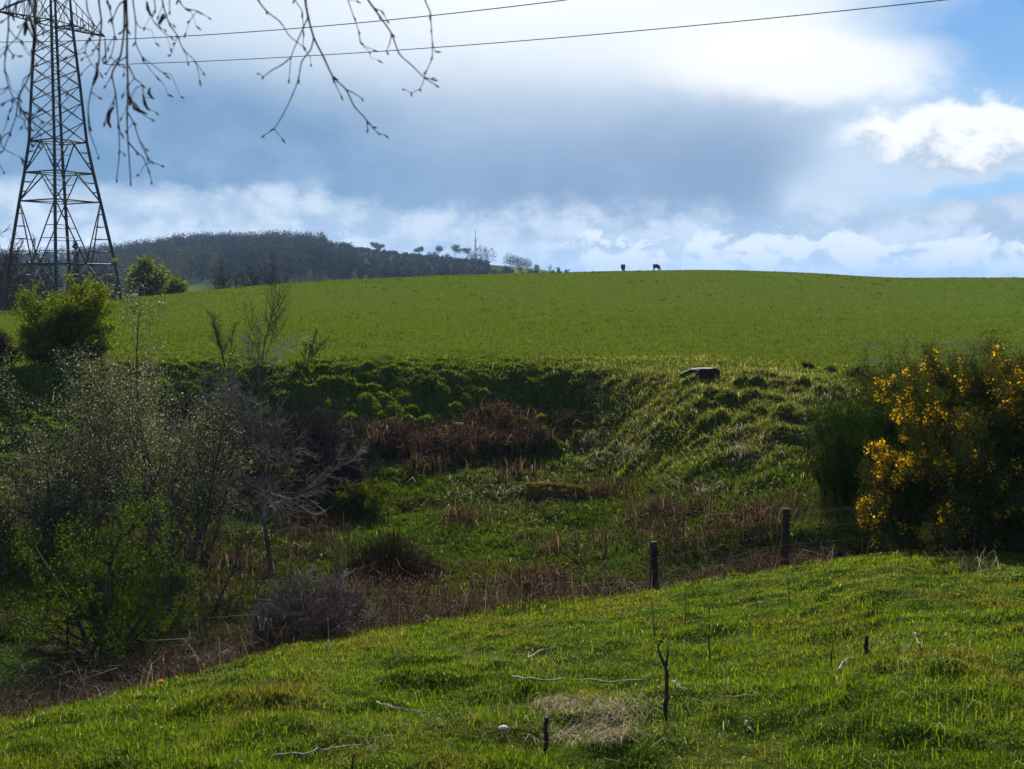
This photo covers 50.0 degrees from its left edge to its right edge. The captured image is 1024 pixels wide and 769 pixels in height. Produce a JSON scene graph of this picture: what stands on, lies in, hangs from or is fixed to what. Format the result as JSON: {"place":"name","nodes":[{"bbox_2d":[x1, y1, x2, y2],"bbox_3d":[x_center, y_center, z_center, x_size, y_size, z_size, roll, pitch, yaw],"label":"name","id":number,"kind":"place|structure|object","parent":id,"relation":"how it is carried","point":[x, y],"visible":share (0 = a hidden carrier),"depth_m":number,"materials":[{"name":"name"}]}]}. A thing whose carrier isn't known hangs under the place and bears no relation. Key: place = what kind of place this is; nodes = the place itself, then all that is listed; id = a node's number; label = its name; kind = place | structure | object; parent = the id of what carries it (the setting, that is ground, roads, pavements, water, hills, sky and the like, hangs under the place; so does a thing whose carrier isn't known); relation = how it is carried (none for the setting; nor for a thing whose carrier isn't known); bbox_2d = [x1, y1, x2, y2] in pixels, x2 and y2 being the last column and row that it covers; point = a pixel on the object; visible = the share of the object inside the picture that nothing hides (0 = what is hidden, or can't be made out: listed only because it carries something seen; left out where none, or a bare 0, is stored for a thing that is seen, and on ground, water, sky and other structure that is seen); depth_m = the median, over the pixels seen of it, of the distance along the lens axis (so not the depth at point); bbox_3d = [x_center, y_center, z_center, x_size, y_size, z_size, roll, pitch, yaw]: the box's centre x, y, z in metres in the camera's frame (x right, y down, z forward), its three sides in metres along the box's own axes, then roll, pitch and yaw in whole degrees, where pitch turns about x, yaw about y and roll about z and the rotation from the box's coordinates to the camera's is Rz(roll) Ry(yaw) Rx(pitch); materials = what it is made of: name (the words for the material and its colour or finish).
{"place":"outdoors","nodes":[
{"label":"outdoors","id":0,"kind":"place"},
{"bbox_2d":[0,246,1023,768],"bbox_3d":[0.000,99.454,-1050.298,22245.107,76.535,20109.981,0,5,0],"label":"ground","id":1,"kind":"structure","parent":0,"point":[10,662],"depth_m":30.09,"materials":[{"name":"green plant"}]},
{"bbox_2d":[0,328,37,367],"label":"thorn bush","id":2,"kind":"object","parent":1,"relation":"on","point":[3,348],"visible":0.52,"depth_m":41.64,"materials":[{"name":"grey plant"}]},
{"bbox_2d":[0,240,40,310],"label":"bare tree","id":3,"kind":"object","parent":1,"relation":"on","point":[12,288],"visible":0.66,"depth_m":103.05,"materials":[{"name":"brown plant"}]},
{"bbox_2d":[0,477,56,570],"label":"willow tree","id":4,"kind":"object","parent":1,"relation":"on","point":[7,524],"visible":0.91,"depth_m":23.95,"materials":[{"name":"green plant"}]},
{"bbox_2d":[0,225,59,309],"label":"bare tree","id":5,"kind":"object","parent":1,"relation":"on","point":[32,270],"visible":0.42,"depth_m":111.43,"materials":[{"name":"brown plant"}]},
{"bbox_2d":[0,232,63,309],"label":"bare tree","id":6,"kind":"object","parent":1,"relation":"on","point":[42,287],"visible":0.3,"depth_m":117.45,"materials":[{"name":"brown plant"}]},
{"bbox_2d":[17,255,62,309],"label":"bare tree","id":7,"kind":"object","parent":1,"relation":"on","point":[37,286],"visible":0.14,"depth_m":120.22,"materials":[{"name":"brown plant"}]},
{"bbox_2d":[36,257,72,305],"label":"bare tree","id":8,"kind":"object","parent":1,"relation":"on","point":[53,280],"visible":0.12,"depth_m":124.77,"materials":[{"name":"brown plant"}]},
{"bbox_2d":[0,0,121,310],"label":"electricity pylon","id":9,"kind":"object","parent":1,"relation":"on","point":[71,25],"visible":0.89,"depth_m":88.34,"materials":[{"name":"metal"}]},
{"bbox_2d":[26,0,564,41],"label":"power line","id":10,"kind":"object","parent":9,"relation":"attached to","point":[314,26],"visible":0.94,"depth_m":70.05,"materials":[{"name":"grey metal"}]},
{"bbox_2d":[106,0,943,64],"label":"power line","id":11,"kind":"object","parent":9,"relation":"hanging from","point":[564,37],"visible":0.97,"depth_m":69.49,"materials":[{"name":"grey metal"}]},
{"bbox_2d":[3,270,121,365],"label":"hawthorn tree","id":12,"kind":"object","parent":1,"relation":"on","point":[78,314],"visible":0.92,"depth_m":40.72,"materials":[{"name":"green plant"}]},
{"bbox_2d":[0,421,126,557],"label":"willow tree","id":13,"kind":"object","parent":1,"relation":"on","point":[55,512],"visible":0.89,"depth_m":24.99,"materials":[{"name":"green plant"}]},
{"bbox_2d":[67,241,82,290],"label":"conifer tree","id":14,"kind":"object","parent":1,"relation":"on","point":[76,271],"visible":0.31,"depth_m":127.19,"materials":[{"name":"green plant"}]},
{"bbox_2d":[66,255,115,300],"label":"bare tree","id":15,"kind":"object","parent":1,"relation":"on","point":[85,273],"visible":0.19,"depth_m":120.09,"materials":[{"name":"brown plant"}]},
{"bbox_2d":[0,338,185,526],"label":"willow tree","id":16,"kind":"object","parent":1,"relation":"on","point":[103,402],"visible":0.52,"depth_m":27.85,"materials":[{"name":"green plant"}]},
{"bbox_2d":[0,462,211,667],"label":"hawthorn tree","id":17,"kind":"object","parent":1,"relation":"on","point":[87,599],"visible":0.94,"depth_m":18.89,"materials":[{"name":"green plant"}]},
{"bbox_2d":[94,262,126,299],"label":"bare tree","id":18,"kind":"object","parent":1,"relation":"on","point":[108,278],"visible":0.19,"depth_m":129.51,"materials":[{"name":"brown plant"}]},
{"bbox_2d":[121,253,172,296],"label":"leafy tree","id":19,"kind":"object","parent":1,"relation":"on","point":[146,263],"visible":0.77,"depth_m":110.70,"materials":[{"name":"green plant"}]},
{"bbox_2d":[52,256,264,539],"bbox_3d":[-8.853,0.429,26.984,5.324,7.303,5.477,0,5,0],"label":"willow tree","id":20,"kind":"object","parent":1,"relation":"on","point":[142,444],"visible":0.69,"depth_m":26.86,"materials":[{"name":"green plant"}]},
{"bbox_2d":[156,679,163,694],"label":"dandelion","id":21,"kind":"object","parent":1,"relation":"on","point":[160,682],"visible":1,"depth_m":7.60,"materials":[{"name":"yellow plant"}]},
{"bbox_2d":[162,271,188,293],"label":"leafy tree","id":22,"kind":"object","parent":1,"relation":"on","point":[176,286],"visible":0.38,"depth_m":123.62,"materials":[{"name":"green plant"}]},
{"bbox_2d":[79,392,273,567],"bbox_3d":[-7.604,2.196,25.360,4.232,4.363,3.083,0,5,0],"label":"willow tree","id":23,"kind":"object","parent":1,"relation":"on","point":[198,512],"visible":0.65,"depth_m":25.39,"materials":[{"name":"green plant"}]},
{"bbox_2d":[145,449,222,614],"bbox_3d":[-6.337,2.960,21.309,1.632,3.637,1.292,0,5,0],"label":"slim tree","id":24,"kind":"object","parent":1,"relation":"on","point":[182,541],"visible":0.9,"depth_m":21.28,"materials":[{"name":"grey plant"}]},
{"bbox_2d":[147,371,240,445],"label":"thorn bush","id":25,"kind":"object","parent":1,"relation":"on","point":[183,410],"visible":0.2,"depth_m":34.03,"materials":[{"name":"brown plant"}]},
{"bbox_2d":[149,399,283,486],"bbox_3d":[-8.697,1.730,32.421,4.442,2.609,3.549,0,5,0],"label":"thorn bush","id":26,"kind":"object","parent":1,"relation":"on","point":[251,458],"visible":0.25,"depth_m":32.00,"materials":[{"name":"plant"}]},
{"bbox_2d":[166,464,273,607],"bbox_3d":[-5.779,3.157,22.108,2.080,3.153,1.461,0,5,0],"label":"slim tree","id":27,"kind":"object","parent":1,"relation":"on","point":[203,552],"visible":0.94,"depth_m":22.02,"materials":[{"name":"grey plant"}]},
{"bbox_2d":[0,0,440,186],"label":"birch tree","id":28,"kind":"object","parent":1,"relation":"on","point":[130,101],"visible":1,"depth_m":2.11,"materials":[{"name":"brown plant"}]},
{"bbox_2d":[205,308,241,367],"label":"bare sapling","id":29,"kind":"object","parent":1,"relation":"on","point":[218,342],"visible":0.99,"depth_m":40.44,"materials":[{"name":"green plant"}]},
{"bbox_2d":[212,262,241,288],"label":"bare tree","id":30,"kind":"object","parent":1,"relation":"on","point":[225,282],"visible":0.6,"depth_m":148.93,"materials":[{"name":"grey plant"}]},
{"bbox_2d":[108,316,373,575],"bbox_3d":[-5.894,1.562,24.535,4.401,6.199,4.607,2,6,21],"label":"birch tree","id":31,"kind":"object","parent":1,"relation":"on","point":[263,501],"visible":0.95,"depth_m":24.43,"materials":[{"name":"grey plant"}]},
{"bbox_2d":[237,262,263,286],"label":"bare tree","id":32,"kind":"object","parent":1,"relation":"on","point":[251,283],"visible":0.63,"depth_m":151.12,"materials":[{"name":"grey plant"}]},
{"bbox_2d":[252,615,274,651],"bbox_3d":[-3.703,3.748,16.310,0.405,0.708,0.400,0,5,0],"label":"tree stump","id":33,"kind":"object","parent":1,"relation":"on","point":[257,625],"visible":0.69,"depth_m":16.20,"materials":[{"name":"grey wood"}]},
{"bbox_2d":[237,252,291,362],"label":"bare sapling","id":34,"kind":"object","parent":1,"relation":"on","point":[269,328],"visible":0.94,"depth_m":40.35,"materials":[{"name":"brown plant"}]},
{"bbox_2d":[261,271,285,284],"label":"bare tree","id":35,"kind":"object","parent":1,"relation":"on","point":[270,275],"visible":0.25,"depth_m":159.00,"materials":[{"name":"grey plant"}]},
{"bbox_2d":[0,228,568,302],"bbox_3d":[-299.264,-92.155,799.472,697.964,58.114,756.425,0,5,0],"label":"wood","id":36,"kind":"object","parent":1,"relation":"on","point":[299,252],"visible":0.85,"depth_m":535.62,"materials":[{"name":"green plant"}]},
{"bbox_2d":[232,388,372,478],"bbox_3d":[-6.381,1.445,33.067,4.162,2.684,3.585,0,5,0],"label":"thorn bush","id":37,"kind":"object","parent":1,"relation":"on","point":[316,429],"visible":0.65,"depth_m":32.95,"materials":[{"name":"grey plant"}]},
{"bbox_2d":[245,433,378,500],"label":"thorn bush","id":38,"kind":"object","parent":1,"relation":"on","point":[349,472],"visible":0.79,"depth_m":31.09,"materials":[{"name":"grey plant"}]},
{"bbox_2d":[300,329,329,365],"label":"bare sapling","id":39,"kind":"object","parent":1,"relation":"on","point":[312,350],"visible":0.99,"depth_m":40.08,"materials":[{"name":"brown plant"}]},
{"bbox_2d":[269,744,360,758],"bbox_3d":[-0.999,1.859,5.580,0.466,0.036,0.052,-2,6,-21],"label":"fallen stick","id":40,"kind":"object","parent":1,"relation":"on","point":[289,753],"visible":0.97,"depth_m":5.55,"materials":[{"name":"grey wood"}]},
{"bbox_2d":[239,551,396,646],"bbox_3d":[-2.975,3.310,16.697,2.381,1.380,2.377,0,5,0],"label":"twiggy bush","id":41,"kind":"object","parent":1,"relation":"on","point":[301,595],"visible":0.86,"depth_m":16.61,"materials":[{"name":"grey plant"}]},
{"bbox_2d":[330,480,394,516],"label":"round bush","id":42,"kind":"object","parent":1,"relation":"on","point":[362,498],"visible":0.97,"depth_m":29.83,"materials":[{"name":"green plant"}]},
{"bbox_2d":[369,242,381,250],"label":"pine tree","id":43,"kind":"object","parent":1,"relation":"on","point":[375,244],"visible":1,"depth_m":1030.58,"materials":[{"name":"green plant"}]},
{"bbox_2d":[375,244,385,248],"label":"pine tree","id":44,"kind":"object","parent":1,"relation":"on","point":[380,246],"visible":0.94,"depth_m":1030.77,"materials":[{"name":"green plant"}]},
{"bbox_2d":[376,701,426,712],"bbox_3d":[-0.686,1.950,6.623,0.447,0.062,0.055,5,7,42],"label":"fallen stick","id":45,"kind":"object","parent":1,"relation":"on","point":[399,707],"visible":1,"depth_m":6.58,"materials":[{"name":"grey wood"}]},
{"bbox_2d":[283,524,531,590],"bbox_3d":[-2.663,3.836,24.270,5.768,1.431,6.653,-3,6,-29],"label":"rush clump","id":46,"kind":"object","parent":1,"relation":"on","point":[393,556],"visible":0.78,"depth_m":24.51,"materials":[{"name":"green plant"}]},
{"bbox_2d":[413,245,423,253],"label":"pine tree","id":47,"kind":"object","parent":1,"relation":"on","point":[419,249],"visible":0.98,"depth_m":1031.60,"materials":[{"name":"green plant"}]},
{"bbox_2d":[417,672,443,692],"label":"grass tuft","id":48,"kind":"object","parent":1,"relation":"on","point":[433,682],"visible":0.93,"depth_m":7.57,"materials":[{"name":"green plant"}]},
{"bbox_2d":[0,483,872,717],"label":"bramble canes","id":49,"kind":"object","parent":1,"relation":"on","point":[62,674],"visible":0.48,"depth_m":18.29,"materials":[{"name":"brown plant"}]},
{"bbox_2d":[435,244,444,254],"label":"pine tree","id":50,"kind":"object","parent":1,"relation":"on","point":[438,249],"visible":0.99,"depth_m":1032.10,"materials":[{"name":"green plant"}]},
{"bbox_2d":[450,243,461,258],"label":"pine tree","id":51,"kind":"object","parent":1,"relation":"on","point":[455,248],"visible":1,"depth_m":1031.62,"materials":[{"name":"green plant"}]},
{"bbox_2d":[0,454,914,724],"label":"undergrowth","id":52,"kind":"object","parent":1,"relation":"on","point":[428,614],"visible":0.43,"depth_m":19.23,"materials":[{"name":"plant"}]},
{"bbox_2d":[460,248,472,257],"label":"pine tree","id":53,"kind":"object","parent":1,"relation":"on","point":[466,250],"visible":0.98,"depth_m":1031.05,"materials":[{"name":"green plant"}]},
{"bbox_2d":[472,245,487,259],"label":"bare tree","id":54,"kind":"object","parent":1,"relation":"on","point":[480,252],"visible":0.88,"depth_m":1030.96,"materials":[{"name":"grey plant"}]},
{"bbox_2d":[479,247,496,261],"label":"bare tree","id":55,"kind":"object","parent":1,"relation":"on","point":[488,255],"visible":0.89,"depth_m":1032.46,"materials":[{"name":"grey plant"}]},
{"bbox_2d":[174,391,825,625],"bbox_3d":[-0.635,2.720,27.187,14.359,2.999,24.589,0,5,0],"label":"bracken","id":56,"kind":"object","parent":1,"relation":"on","point":[505,437],"visible":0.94,"depth_m":28.66,"materials":[{"name":"brown plant"}]},
{"bbox_2d":[490,621,515,628],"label":"grass tuft","id":57,"kind":"object","parent":1,"relation":"on","point":[507,626],"visible":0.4,"depth_m":13.22,"materials":[{"name":"green plant"}]},
{"bbox_2d":[498,725,507,729],"bbox_3d":[-0.051,1.874,5.990,0.049,0.025,0.044,4,7,36],"label":"stone","id":58,"kind":"object","parent":1,"relation":"on","point":[503,727],"visible":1,"depth_m":5.98,"materials":[{"name":"white stone"}]},
{"bbox_2d":[0,353,1010,649],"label":"bank grass","id":59,"kind":"structure","parent":1,"relation":"on","point":[432,523],"depth_m":28.68,"materials":[{"name":"green plant"}]},
{"bbox_2d":[503,253,515,265],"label":"bare tree","id":60,"kind":"object","parent":1,"relation":"on","point":[508,261],"visible":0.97,"depth_m":1033.41,"materials":[{"name":"grey plant"}]},
{"bbox_2d":[0,270,1023,370],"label":"pasture grass","id":61,"kind":"structure","parent":1,"relation":"on","point":[591,329],"depth_m":67.08,"materials":[{"name":"green plant"}]},
{"bbox_2d":[0,351,1023,768],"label":"dead grass","id":62,"kind":"structure","parent":1,"relation":"on","point":[586,731],"depth_m":7.95,"materials":[{"name":"beige plant"}]},
{"bbox_2d":[509,255,521,265],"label":"bare tree","id":63,"kind":"object","parent":1,"relation":"on","point":[516,259],"visible":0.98,"depth_m":1032.31,"materials":[{"name":"grey plant"}]},
{"bbox_2d":[516,258,526,266],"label":"bare tree","id":64,"kind":"object","parent":1,"relation":"on","point":[521,264],"visible":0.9,"depth_m":1033.61,"materials":[{"name":"grey plant"}]},
{"bbox_2d":[523,258,532,267],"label":"bare tree","id":65,"kind":"object","parent":1,"relation":"on","point":[528,264],"visible":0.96,"depth_m":1032.51,"materials":[{"name":"grey plant"}]},
{"bbox_2d":[527,646,556,658],"bbox_3d":[0.194,2.109,8.628,0.108,0.388,1.352,1,5,11],"label":"fallen stick","id":66,"kind":"object","parent":1,"relation":"on","point":[539,650],"visible":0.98,"depth_m":8.82,"materials":[{"name":"grey wood"}]},
{"bbox_2d":[543,716,548,752],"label":"cut stem","id":67,"kind":"object","parent":1,"relation":"on","point":[545,732],"visible":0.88,"depth_m":5.79,"materials":[{"name":"wood"}]},
{"bbox_2d":[526,481,590,502],"bbox_3d":[1.254,3.078,30.800,1.933,0.761,0.707,1,5,15],"label":"fallen log","id":68,"kind":"object","parent":1,"relation":"on","point":[534,490],"visible":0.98,"depth_m":30.68,"materials":[{"name":"brown plant"}]},
{"bbox_2d":[513,676,641,682],"bbox_3d":[0.434,1.949,7.239,0.851,0.087,0.161,-1,5,-6],"label":"fallen stick","id":69,"kind":"object","parent":1,"relation":"on","point":[527,678],"visible":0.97,"depth_m":7.25,"materials":[{"name":"grey wood"}]},
{"bbox_2d":[559,520,618,594],"bbox_3d":[1.383,3.130,19.441,1.048,1.382,0.584,1,5,9],"label":"bare sapling","id":70,"kind":"object","parent":1,"relation":"on","point":[577,546],"visible":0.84,"depth_m":19.35,"materials":[{"name":"brown plant"}]},
{"bbox_2d":[591,648,627,657],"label":"grass tuft","id":71,"kind":"object","parent":1,"relation":"on","point":[601,651],"visible":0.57,"depth_m":8.22,"materials":[{"name":"green plant"}]},
{"bbox_2d":[651,597,654,635],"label":"dead stalk","id":72,"kind":"object","parent":1,"relation":"on","point":[653,617],"visible":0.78,"depth_m":10.19,"materials":[{"name":"brown plant"}]},
{"bbox_2d":[653,264,660,270],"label":"sheep","id":73,"kind":"object","parent":1,"relation":"on","point":[657,266],"visible":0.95,"depth_m":140.45},
{"bbox_2d":[634,621,687,630],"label":"grass tuft","id":74,"kind":"object","parent":1,"relation":"on","point":[657,626],"visible":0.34,"depth_m":10.70,"materials":[{"name":"green plant"}]},
{"bbox_2d":[657,630,669,719],"bbox_3d":[0.840,1.635,6.114,0.081,0.548,0.034,-1,5,-16],"label":"forked stick","id":75,"kind":"object","parent":1,"relation":"on","point":[667,696],"visible":0.91,"depth_m":6.11,"materials":[{"name":"black wood"}]},
{"bbox_2d":[672,680,688,690],"bbox_3d":[0.977,1.758,6.412,0.025,0.022,0.161,-3,6,-28],"label":"fallen stick","id":76,"kind":"object","parent":1,"relation":"on","point":[679,686],"visible":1,"depth_m":6.40,"materials":[{"name":"grey wood"}]},
{"bbox_2d":[685,587,685,624],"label":"dead stalk","id":77,"kind":"object","parent":1,"relation":"on","point":[685,605],"visible":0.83,"depth_m":11.68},
{"bbox_2d":[678,367,720,379],"bbox_3d":[6.230,-0.283,36.454,1.443,0.587,0.915,0,5,0],"label":"boulder","id":78,"kind":"object","parent":1,"relation":"on","point":[706,372],"visible":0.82,"depth_m":36.13,"materials":[{"name":"grey stone"}]},
{"bbox_2d":[696,554,720,574],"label":"rush clump","id":79,"kind":"object","parent":1,"relation":"on","point":[711,567],"visible":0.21,"depth_m":22.11,"materials":[{"name":"green plant"}]},
{"bbox_2d":[708,606,709,659],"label":"dead stalk","id":80,"kind":"object","parent":1,"relation":"on","point":[709,635],"visible":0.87,"depth_m":8.05,"materials":[{"name":"brown plant"}]},
{"bbox_2d":[524,496,907,596],"bbox_3d":[3.541,3.034,19.195,6.689,2.288,0.561,0,5,-2],"label":"wire fence","id":81,"kind":"object","parent":1,"relation":"on","point":[785,533],"visible":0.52,"depth_m":19.28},
{"bbox_2d":[722,692,757,697],"bbox_3d":[1.293,1.764,6.227,0.235,0.025,0.023,-2,6,-20],"label":"fallen stick","id":82,"kind":"object","parent":1,"relation":"on","point":[740,695],"visible":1,"depth_m":6.23,"materials":[{"name":"grey wood"}]},
{"bbox_2d":[731,521,762,565],"bbox_3d":[4.306,3.051,20.089,0.586,1.131,0.287,0,5,0],"label":"bare sapling","id":83,"kind":"object","parent":1,"relation":"on","point":[745,547],"visible":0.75,"depth_m":20.02,"materials":[{"name":"brown plant"}]},
{"bbox_2d":[799,360,819,369],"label":"rush clump","id":84,"kind":"object","parent":1,"relation":"on","point":[806,365],"visible":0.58,"depth_m":39.61,"materials":[{"name":"green plant"}]},
{"bbox_2d":[801,592,831,603],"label":"grass tuft","id":85,"kind":"object","parent":1,"relation":"on","point":[819,597],"visible":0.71,"depth_m":11.39,"materials":[{"name":"green plant"}]},
{"bbox_2d":[788,396,867,499],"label":"broom bush","id":86,"kind":"object","parent":1,"relation":"on","point":[816,471],"visible":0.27,"depth_m":23.76,"materials":[{"name":"green plant"}]},
{"bbox_2d":[823,365,838,372],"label":"rush clump","id":87,"kind":"object","parent":1,"relation":"on","point":[831,369],"visible":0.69,"depth_m":38.29,"materials":[{"name":"green plant"}]},
{"bbox_2d":[816,505,892,559],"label":"broom bush","id":88,"kind":"object","parent":1,"relation":"on","point":[853,547],"visible":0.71,"depth_m":20.02,"materials":[{"name":"green plant"}]},
{"bbox_2d":[793,366,921,507],"bbox_3d":[7.479,1.131,22.612,3.409,2.992,2.627,-2,6,-22],"label":"broom bush","id":89,"kind":"object","parent":1,"relation":"on","point":[844,460],"visible":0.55,"depth_m":22.50,"materials":[{"name":"green plant"}]},
{"bbox_2d":[842,365,879,379],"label":"rush clump","id":90,"kind":"object","parent":1,"relation":"on","point":[856,369],"visible":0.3,"depth_m":36.66,"materials":[{"name":"green plant"}]},
{"bbox_2d":[863,635,868,655],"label":"cut stem","id":91,"kind":"object","parent":1,"relation":"on","point":[866,643],"visible":0.77,"depth_m":7.38,"materials":[{"name":"black wood"}]},
{"bbox_2d":[851,605,890,617],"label":"grass tuft","id":92,"kind":"object","parent":1,"relation":"on","point":[871,612],"visible":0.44,"depth_m":9.82,"materials":[{"name":"green plant"}]},
{"bbox_2d":[827,334,992,483],"bbox_3d":[8.401,0.674,23.094,3.460,3.464,2.758,4,7,40],"label":"broom bush","id":93,"kind":"object","parent":1,"relation":"on","point":[893,424],"visible":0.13,"depth_m":23.27,"materials":[{"name":"green plant"}]},
{"bbox_2d":[850,426,971,552],"bbox_3d":[6.795,1.860,18.392,2.209,2.216,2.037,0,5,0],"label":"gorse bush","id":94,"kind":"object","parent":1,"relation":"on","point":[911,510],"visible":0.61,"depth_m":18.25,"materials":[{"name":"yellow plant"}]},
{"bbox_2d":[838,329,1023,553],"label":"gorse bush","id":95,"kind":"object","parent":1,"relation":"on","point":[1000,380],"visible":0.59,"depth_m":17.10,"materials":[{"name":"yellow plant"}]},
{"bbox_2d":[891,651,979,673],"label":"grass tuft","id":96,"kind":"object","parent":1,"relation":"on","point":[934,663],"visible":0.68,"depth_m":6.42,"materials":[{"name":"green plant"}]},
{"bbox_2d":[918,504,964,557],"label":"gorse seedling","id":97,"kind":"object","parent":1,"relation":"on","point":[951,542],"visible":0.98,"depth_m":16.17,"materials":[{"name":"green plant"}]},
{"bbox_2d":[935,396,1023,553],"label":"gorse bush","id":98,"kind":"object","parent":1,"relation":"on","point":[982,462],"visible":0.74,"depth_m":16.19,"materials":[{"name":"green plant"}]},
{"bbox_2d":[971,698,1023,733],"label":"grass tuft","id":99,"kind":"object","parent":1,"relation":"on","point":[1009,707],"visible":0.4,"depth_m":5.75,"materials":[{"name":"green plant"}]},
{"bbox_2d":[0,0,1023,277],"label":"sky","id":100,"kind":"structure","parent":0,"point":[888,141],"materials":[{"name":"blue"}]},
{"bbox_2d":[521,352,848,496],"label":"spur grass","id":101,"kind":"structure","parent":0,"point":[671,371],"depth_m":33.54,"materials":[{"name":"green plant"}]}
]}

